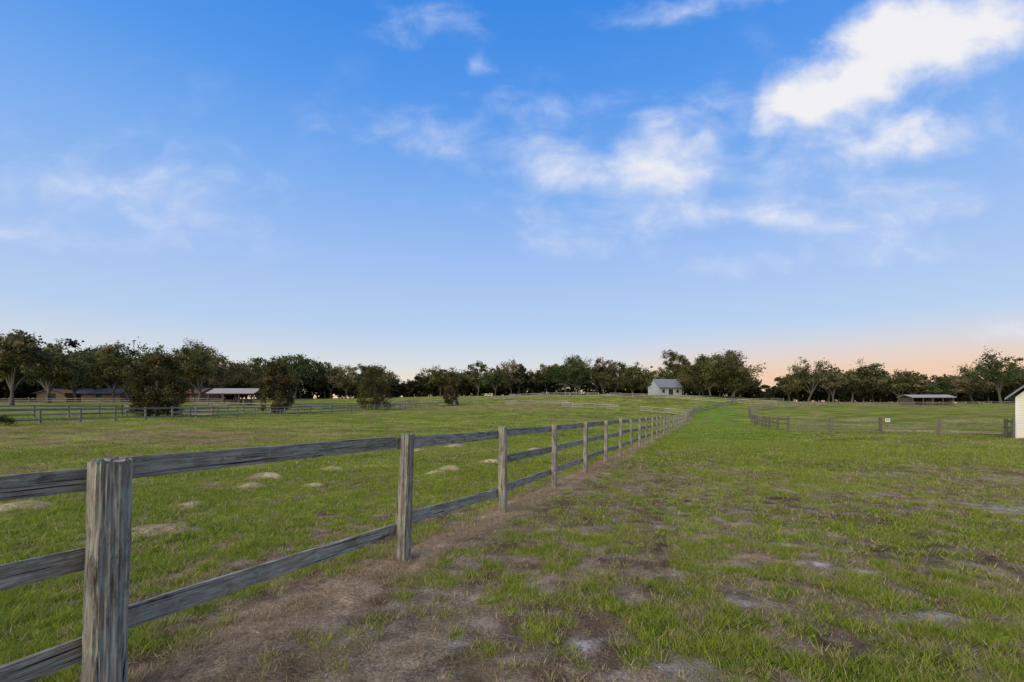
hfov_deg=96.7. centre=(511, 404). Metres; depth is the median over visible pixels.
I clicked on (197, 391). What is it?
roof
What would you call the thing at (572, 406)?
wooden fence
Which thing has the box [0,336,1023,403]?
distant tree line
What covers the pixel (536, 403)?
wooden fence
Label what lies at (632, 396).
wooden fence
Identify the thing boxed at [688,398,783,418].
wooden fence
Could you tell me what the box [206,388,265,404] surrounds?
open pole barn
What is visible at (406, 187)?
sky
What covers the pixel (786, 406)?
wooden fence
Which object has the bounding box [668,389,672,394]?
door
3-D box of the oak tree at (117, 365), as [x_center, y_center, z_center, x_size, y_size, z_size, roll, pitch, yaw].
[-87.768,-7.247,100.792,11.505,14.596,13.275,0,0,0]
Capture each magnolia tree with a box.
[121,351,192,415]
[258,361,297,412]
[356,363,394,409]
[442,371,460,405]
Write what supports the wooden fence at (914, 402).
on the ground at (402, 635)
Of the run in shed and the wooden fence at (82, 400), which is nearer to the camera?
the wooden fence at (82, 400)
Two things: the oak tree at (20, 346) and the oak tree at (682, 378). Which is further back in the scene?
the oak tree at (682, 378)
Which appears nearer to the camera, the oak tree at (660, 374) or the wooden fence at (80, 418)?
the wooden fence at (80, 418)
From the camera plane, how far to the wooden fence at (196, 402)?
77.49 m
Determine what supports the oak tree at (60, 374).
on the ground at (402, 635)
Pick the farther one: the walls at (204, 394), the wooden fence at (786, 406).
the walls at (204, 394)
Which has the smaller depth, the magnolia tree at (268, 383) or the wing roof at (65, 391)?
the magnolia tree at (268, 383)
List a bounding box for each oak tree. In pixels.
[0,329,60,404]
[24,347,80,403]
[75,340,142,401]
[168,344,219,401]
[543,354,594,394]
[588,356,619,393]
[611,361,658,395]
[644,366,666,390]
[661,349,688,378]
[674,360,715,395]
[686,349,767,398]
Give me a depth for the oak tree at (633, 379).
125.93 m
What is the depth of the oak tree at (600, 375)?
163.54 m
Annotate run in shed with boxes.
[897,395,956,405]
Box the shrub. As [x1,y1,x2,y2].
[0,414,17,425]
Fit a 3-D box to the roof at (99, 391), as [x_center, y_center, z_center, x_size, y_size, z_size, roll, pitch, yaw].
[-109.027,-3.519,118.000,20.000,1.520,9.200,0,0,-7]
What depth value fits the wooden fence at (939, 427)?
32.88 m
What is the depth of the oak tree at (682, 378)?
138.69 m
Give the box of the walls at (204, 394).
[176,389,218,401]
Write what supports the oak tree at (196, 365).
on the ground at (402, 635)
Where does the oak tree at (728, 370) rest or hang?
on the ground at (402, 635)
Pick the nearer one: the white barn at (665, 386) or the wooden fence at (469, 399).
the wooden fence at (469, 399)
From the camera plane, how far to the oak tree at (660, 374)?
171.28 m
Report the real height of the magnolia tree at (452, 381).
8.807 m
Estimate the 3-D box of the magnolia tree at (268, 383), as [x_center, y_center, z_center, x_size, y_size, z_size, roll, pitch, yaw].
[-30.924,-2.267,60.024,5.018,7.438,4.926,0,0,0]
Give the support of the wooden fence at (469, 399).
on the ground at (402, 635)
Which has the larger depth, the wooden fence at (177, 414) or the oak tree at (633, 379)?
the oak tree at (633, 379)
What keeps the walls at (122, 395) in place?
on the ground at (402, 635)
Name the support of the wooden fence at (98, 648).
on the ground at (402, 635)
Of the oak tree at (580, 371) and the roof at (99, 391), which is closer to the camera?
the roof at (99, 391)
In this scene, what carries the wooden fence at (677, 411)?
on the ground at (402, 635)
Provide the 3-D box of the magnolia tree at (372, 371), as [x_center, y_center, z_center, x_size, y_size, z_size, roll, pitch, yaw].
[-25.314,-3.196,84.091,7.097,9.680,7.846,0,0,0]
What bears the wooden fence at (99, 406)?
on the ground at (402, 635)
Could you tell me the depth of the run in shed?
111.26 m
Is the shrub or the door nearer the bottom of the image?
the shrub
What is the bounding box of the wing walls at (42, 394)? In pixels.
[37,390,74,401]
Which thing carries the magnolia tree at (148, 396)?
on the ground at (402, 635)
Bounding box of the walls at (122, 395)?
[36,390,136,401]
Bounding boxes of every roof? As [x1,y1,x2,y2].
[34,388,140,393]
[35,389,72,393]
[175,388,211,392]
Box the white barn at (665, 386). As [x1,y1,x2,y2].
[647,379,683,394]
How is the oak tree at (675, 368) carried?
on the ground at (402, 635)
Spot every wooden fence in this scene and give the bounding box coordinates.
[0,397,221,403]
[0,400,418,417]
[0,402,444,423]
[0,411,687,681]
[121,404,213,417]
[195,401,356,409]
[385,395,515,403]
[506,400,567,404]
[509,392,776,404]
[561,402,618,409]
[640,405,690,414]
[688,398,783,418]
[748,406,1014,437]
[749,401,822,411]
[803,401,1014,406]
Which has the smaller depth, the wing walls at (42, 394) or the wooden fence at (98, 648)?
the wooden fence at (98, 648)
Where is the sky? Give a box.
[0,0,1023,402]
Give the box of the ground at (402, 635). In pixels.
[0,395,1023,681]
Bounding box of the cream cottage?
[1005,385,1023,437]
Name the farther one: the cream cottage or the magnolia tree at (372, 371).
the magnolia tree at (372, 371)

